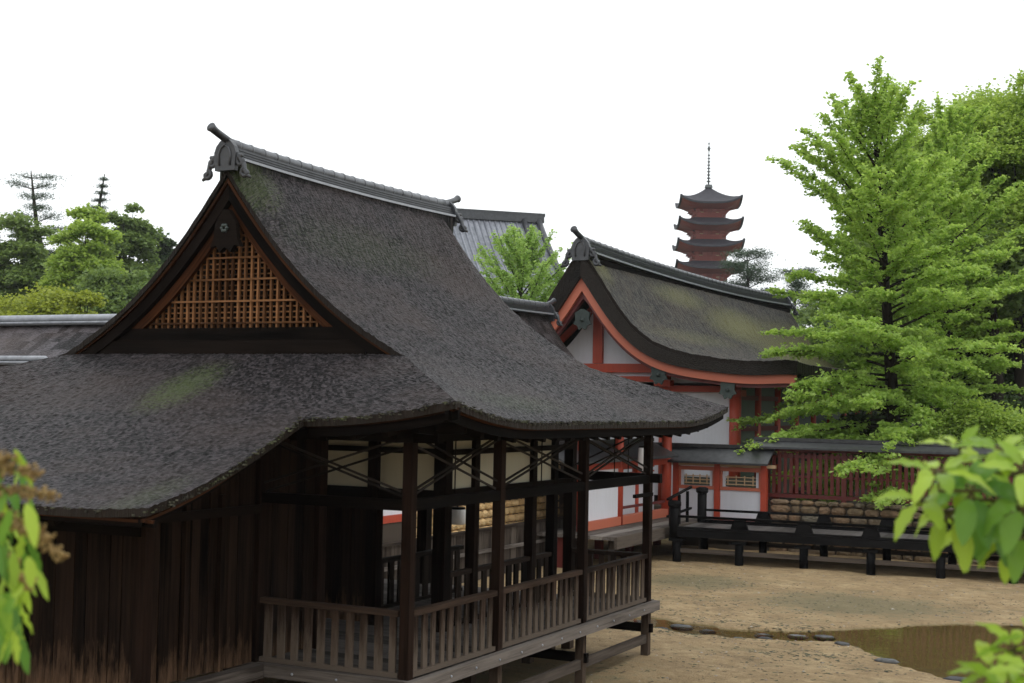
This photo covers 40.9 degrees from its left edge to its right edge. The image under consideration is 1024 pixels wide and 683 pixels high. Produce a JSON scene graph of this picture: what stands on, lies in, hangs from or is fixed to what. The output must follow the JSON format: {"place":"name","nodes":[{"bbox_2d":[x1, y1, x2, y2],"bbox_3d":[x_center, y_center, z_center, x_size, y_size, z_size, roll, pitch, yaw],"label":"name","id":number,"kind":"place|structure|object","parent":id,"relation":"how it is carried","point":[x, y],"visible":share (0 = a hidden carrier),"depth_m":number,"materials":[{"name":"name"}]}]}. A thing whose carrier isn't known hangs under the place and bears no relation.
{"place":"outdoors","nodes":[
{"label":"outdoors","id":0,"kind":"place"},
{"bbox_2d":[0,0,1023,328],"label":"sky","id":1,"kind":"structure","parent":0,"point":[595,117],"materials":[{"name":"white"}]},
{"bbox_2d":[169,411,1023,682],"bbox_3d":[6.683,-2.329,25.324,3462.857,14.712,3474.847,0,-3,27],"label":"ground","id":2,"kind":"structure","parent":0,"point":[931,646],"depth_m":23.22,"materials":[{"name":"beige sand"}]},
{"bbox_2d":[0,291,11,314],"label":"broadleaf tree","id":3,"kind":"object","parent":2,"relation":"on","point":[3,299],"visible":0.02,"depth_m":74.40,"materials":[{"name":"green plant"}]},
{"bbox_2d":[0,356,47,366],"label":"thatched hall","id":4,"kind":"structure","parent":2,"relation":"on","point":[8,360],"depth_m":24.45,"materials":[{"name":"wood"}]},
{"bbox_2d":[0,209,58,300],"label":"broadleaf tree","id":5,"kind":"object","parent":2,"relation":"on","point":[26,246],"visible":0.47,"depth_m":89.13,"materials":[{"name":"green plant"}]},
{"bbox_2d":[0,449,69,674],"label":"hanging shrub","id":6,"kind":"object","parent":2,"relation":"on","point":[25,529],"visible":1,"depth_m":1.68,"materials":[{"name":"green plant"}]},
{"bbox_2d":[0,170,80,254],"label":"pine tree","id":7,"kind":"object","parent":2,"relation":"on","point":[34,198],"visible":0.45,"depth_m":95.30,"materials":[{"name":"green plant"}]},
{"bbox_2d":[0,281,89,315],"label":"broadleaf tree","id":8,"kind":"object","parent":2,"relation":"on","point":[49,302],"visible":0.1,"depth_m":71.42,"materials":[{"name":"green plant"}]},
{"bbox_2d":[0,314,115,357],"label":"thatched hall","id":9,"kind":"structure","parent":2,"relation":"on","point":[49,336],"depth_m":29.26,"materials":[{"name":"grey wood"}]},
{"bbox_2d":[33,198,128,308],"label":"broadleaf tree","id":10,"kind":"object","parent":2,"relation":"on","point":[69,261],"visible":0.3,"depth_m":83.18,"materials":[{"name":"green plant"}]},
{"bbox_2d":[55,289,108,314],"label":"broadleaf tree","id":11,"kind":"object","parent":2,"relation":"on","point":[84,299],"visible":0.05,"depth_m":68.58,"materials":[{"name":"green plant"}]},
{"bbox_2d":[81,174,112,242],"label":"fir tree","id":12,"kind":"object","parent":2,"relation":"on","point":[102,186],"visible":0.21,"depth_m":100.40,"materials":[{"name":"green plant"}]},
{"bbox_2d":[61,261,150,313],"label":"broadleaf tree","id":13,"kind":"object","parent":2,"relation":"on","point":[116,288],"visible":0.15,"depth_m":78.77,"materials":[{"name":"green plant"}]},
{"bbox_2d":[90,202,165,284],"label":"broadleaf tree","id":14,"kind":"object","parent":2,"relation":"on","point":[139,233],"visible":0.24,"depth_m":96.80,"materials":[{"name":"green plant"}]},
{"bbox_2d":[136,229,177,268],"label":"broadleaf tree","id":15,"kind":"object","parent":2,"relation":"on","point":[166,245],"visible":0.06,"depth_m":104.83,"materials":[{"name":"green plant"}]},
{"bbox_2d":[0,123,728,682],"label":"stage building","id":16,"kind":"structure","parent":2,"relation":"on","point":[256,407],"depth_m":15.47,"materials":[{"name":"brown wood"}]},
{"bbox_2d":[452,506,465,524],"bbox_3d":[-0.867,2.635,21.843,0.292,0.540,0.300,0,-3,27],"label":"lantern","id":17,"kind":"object","parent":16,"relation":"hanging from","point":[458,515],"visible":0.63,"depth_m":21.71,"materials":[{"name":"paper"}]},
{"bbox_2d":[382,510,401,542],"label":"garden wall","id":18,"kind":"structure","parent":2,"relation":"on","point":[392,524],"depth_m":25.64,"materials":[{"name":"white paint"}]},
{"bbox_2d":[382,516,576,584],"bbox_3d":[-0.723,4.319,27.737,0.140,1.040,10.100,0,-3,27],"label":"board fence","id":19,"kind":"object","parent":2,"relation":"on","point":[514,541],"visible":0.18,"depth_m":28.23,"materials":[{"name":"grey wood"}]},
{"bbox_2d":[416,461,560,537],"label":"stone wall","id":20,"kind":"structure","parent":2,"relation":"on","point":[514,510],"depth_m":30.50,"materials":[{"name":"beige stone"}]},
{"bbox_2d":[453,208,560,298],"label":"tiled hall","id":21,"kind":"structure","parent":2,"relation":"on","point":[481,225],"depth_m":101.97,"materials":[{"name":"grey tile"}]},
{"bbox_2d":[473,224,572,301],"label":"young tree","id":22,"kind":"object","parent":2,"relation":"on","point":[521,251],"visible":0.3,"depth_m":57.85,"materials":[{"name":"green plant"}]},
{"bbox_2d":[500,296,576,515],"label":"thatched hall","id":23,"kind":"structure","parent":2,"relation":"on","point":[537,316],"depth_m":38.42,"materials":[{"name":"grey plant"}]},
{"bbox_2d":[537,436,699,567],"bbox_3d":[2.186,3.363,32.770,3.170,3.720,7.700,0,-3,27],"label":"roofed passage","id":24,"kind":"object","parent":2,"relation":"on","point":[615,517],"visible":0.43,"depth_m":32.18,"materials":[{"name":"white paint"}]},
{"bbox_2d":[638,446,643,469],"bbox_3d":[3.128,2.613,32.390,0.312,0.820,0.320,0,-3,27],"label":"lantern","id":25,"kind":"object","parent":24,"relation":"hanging from","point":[640,453],"visible":0.25,"depth_m":32.27,"materials":[{"name":"paper"}]},
{"bbox_2d":[288,560,1022,682],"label":"beach grit","id":26,"kind":"object","parent":2,"relation":"on","point":[779,618],"visible":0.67,"depth_m":24.31,"materials":[{"name":"beige sand"}]},
{"bbox_2d":[670,624,694,630],"bbox_3d":[2.806,4.712,22.628,0.411,0.122,0.257,0,-3,27],"label":"creek stone","id":27,"kind":"object","parent":2,"relation":"on","point":[680,627],"visible":1,"depth_m":22.55,"materials":[{"name":"grey stone"}]},
{"bbox_2d":[699,629,715,634],"bbox_3d":[3.167,4.707,22.265,0.274,0.091,0.228,1,-3,1],"label":"creek stone","id":28,"kind":"object","parent":2,"relation":"on","point":[706,631],"visible":0.99,"depth_m":22.20,"materials":[{"name":"grey stone"}]},
{"bbox_2d":[672,143,746,285],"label":"pagoda","id":29,"kind":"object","parent":2,"relation":"on","point":[708,227],"visible":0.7,"depth_m":196.72,"materials":[{"name":"red wood"}]},
{"bbox_2d":[547,226,884,514],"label":"vermilion hall","id":30,"kind":"structure","parent":2,"relation":"on","point":[624,314],"depth_m":41.12,"materials":[{"name":"paint"}]},
{"bbox_2d":[655,442,777,550],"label":"wing wall","id":31,"kind":"structure","parent":2,"relation":"on","point":[732,493],"depth_m":35.03,"materials":[{"name":"paint"}]},
{"bbox_2d":[678,465,713,489],"bbox_3d":[4.779,3.505,35.444,0.960,0.580,0.140,0,-3,27],"label":"window frame","id":32,"kind":"structure","parent":31,"relation":"in","point":[685,481],"depth_m":35.43,"materials":[{"name":"paint"}]},
{"bbox_2d":[720,467,760,491],"bbox_3d":[5.823,3.501,34.915,1.060,0.580,0.140,0,-3,27],"label":"window frame","id":33,"kind":"structure","parent":31,"relation":"in","point":[729,483],"depth_m":34.91,"materials":[{"name":"paint"}]},
{"bbox_2d":[713,245,785,291],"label":"pine tree","id":34,"kind":"object","parent":2,"relation":"on","point":[749,272],"visible":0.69,"depth_m":123.87,"materials":[{"name":"green plant"}]},
{"bbox_2d":[504,568,1023,682],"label":"weed scraps","id":35,"kind":"object","parent":2,"relation":"on","point":[721,621],"visible":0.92,"depth_m":22.42,"materials":[{"name":"brown plant"}]},
{"bbox_2d":[754,633,773,637],"bbox_3d":[4.029,4.710,21.962,0.314,0.091,0.210,0,-3,27],"label":"creek stone","id":36,"kind":"object","parent":2,"relation":"on","point":[758,635],"visible":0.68,"depth_m":21.92,"materials":[{"name":"grey stone"}]},
{"bbox_2d":[767,265,824,321],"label":"pine tree","id":37,"kind":"object","parent":2,"relation":"on","point":[796,284],"visible":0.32,"depth_m":117.85,"materials":[{"name":"green plant"}]},
{"bbox_2d":[786,634,808,639],"bbox_3d":[4.556,4.717,21.900,0.364,0.095,0.189,0,-3,27],"label":"creek stone","id":38,"kind":"object","parent":2,"relation":"on","point":[796,637],"visible":1,"depth_m":21.84,"materials":[{"name":"grey stone"}]},
{"bbox_2d":[790,287,843,362],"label":"broadleaf tree","id":39,"kind":"object","parent":2,"relation":"on","point":[800,310],"visible":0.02,"depth_m":75.36,"materials":[{"name":"green plant"}]},
{"bbox_2d":[811,635,835,640],"bbox_3d":[4.958,4.721,21.862,0.409,0.113,0.215,0,-3,27],"label":"creek stone","id":40,"kind":"object","parent":2,"relation":"on","point":[823,638],"visible":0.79,"depth_m":21.79,"materials":[{"name":"grey stone"}]},
{"bbox_2d":[834,641,849,645],"bbox_3d":[5.037,4.612,20.944,0.171,0.079,0.254,2,-3,-25],"label":"creek stone","id":41,"kind":"object","parent":2,"relation":"on","point":[842,643],"visible":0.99,"depth_m":20.88,"materials":[{"name":"grey stone"}]},
{"bbox_2d":[666,486,1023,583],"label":"wooden walkway","id":42,"kind":"structure","parent":2,"relation":"on","point":[823,531],"depth_m":31.32,"materials":[{"name":"brown wood"}]},
{"bbox_2d":[806,410,921,496],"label":"shrub","id":43,"kind":"object","parent":2,"relation":"on","point":[853,416],"visible":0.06,"depth_m":46.90,"materials":[{"name":"green plant"}]},
{"bbox_2d":[725,55,1023,509],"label":"ginkgo tree","id":44,"kind":"object","parent":2,"relation":"on","point":[880,113],"visible":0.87,"depth_m":36.10,"materials":[{"name":"green plant"}]},
{"bbox_2d":[874,658,899,663],"bbox_3d":[5.342,4.553,19.541,0.335,0.096,0.218,1,-3,-1],"label":"creek stone","id":45,"kind":"object","parent":2,"relation":"on","point":[888,660],"visible":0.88,"depth_m":19.48,"materials":[{"name":"grey stone"}]},
{"bbox_2d":[770,499,1012,566],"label":"stone wall","id":46,"kind":"structure","parent":2,"relation":"on","point":[823,507],"depth_m":33.68,"materials":[{"name":"brown stone"}]},
{"bbox_2d":[750,437,1023,505],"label":"picket fence","id":47,"kind":"object","parent":46,"relation":"on","point":[845,447],"visible":0.54,"depth_m":34.04,"materials":[{"name":"red paint"}]},
{"bbox_2d":[793,269,1009,425],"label":"broadleaf tree","id":48,"kind":"object","parent":2,"relation":"on","point":[839,364],"visible":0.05,"depth_m":62.01,"materials":[{"name":"green plant"}]},
{"bbox_2d":[796,217,1023,494],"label":"broadleaf tree","id":49,"kind":"object","parent":2,"relation":"on","point":[1010,355],"visible":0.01,"depth_m":56.23,"materials":[{"name":"green plant"}]},
{"bbox_2d":[816,91,1023,507],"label":"ginkgo tree","id":50,"kind":"object","parent":2,"relation":"on","point":[948,136],"visible":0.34,"depth_m":42.48,"materials":[{"name":"green plant"}]},
{"bbox_2d":[843,208,1003,505],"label":"shaded tree","id":51,"kind":"object","parent":2,"relation":"on","point":[970,283],"visible":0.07,"depth_m":45.01,"materials":[{"name":"green plant"}]},
{"bbox_2d":[842,107,1023,413],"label":"broadleaf tree","id":52,"kind":"object","parent":2,"relation":"on","point":[983,175],"visible":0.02,"depth_m":50.28,"materials":[{"name":"green plant"}]},
{"bbox_2d":[869,68,1023,403],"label":"broadleaf tree","id":53,"kind":"object","parent":2,"relation":"on","point":[1007,116],"visible":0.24,"depth_m":48.03,"materials":[{"name":"green plant"}]},
{"bbox_2d":[872,424,1023,584],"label":"leafy shrub","id":54,"kind":"object","parent":2,"relation":"on","point":[981,530],"visible":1,"depth_m":1.92,"materials":[{"name":"green plant"}]},
{"bbox_2d":[943,676,965,681],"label":"creek stone","id":55,"kind":"object","parent":2,"relation":"on","point":[956,678],"visible":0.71,"depth_m":18.31,"materials":[{"name":"grey stone"}]},
{"bbox_2d":[906,392,1023,507],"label":"round shrub","id":56,"kind":"object","parent":2,"relation":"on","point":[994,423],"visible":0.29,"depth_m":34.28,"materials":[{"name":"green plant"}]},
{"bbox_2d":[947,617,1023,682],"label":"leafy shrub","id":57,"kind":"object","parent":2,"relation":"on","point":[1010,672],"visible":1,"depth_m":1.79,"materials":[{"name":"green plant"}]},
{"bbox_2d":[956,214,1023,497],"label":"shaded tree","id":58,"kind":"object","parent":2,"relation":"on","point":[1012,267],"visible":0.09,"depth_m":46.20,"materials":[{"name":"green plant"}]},
{"bbox_2d":[992,390,1023,419],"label":"shrub","id":59,"kind":"object","parent":2,"relation":"on","point":[1012,402],"visible":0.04,"depth_m":43.56,"materials":[{"name":"green plant"}]}
]}

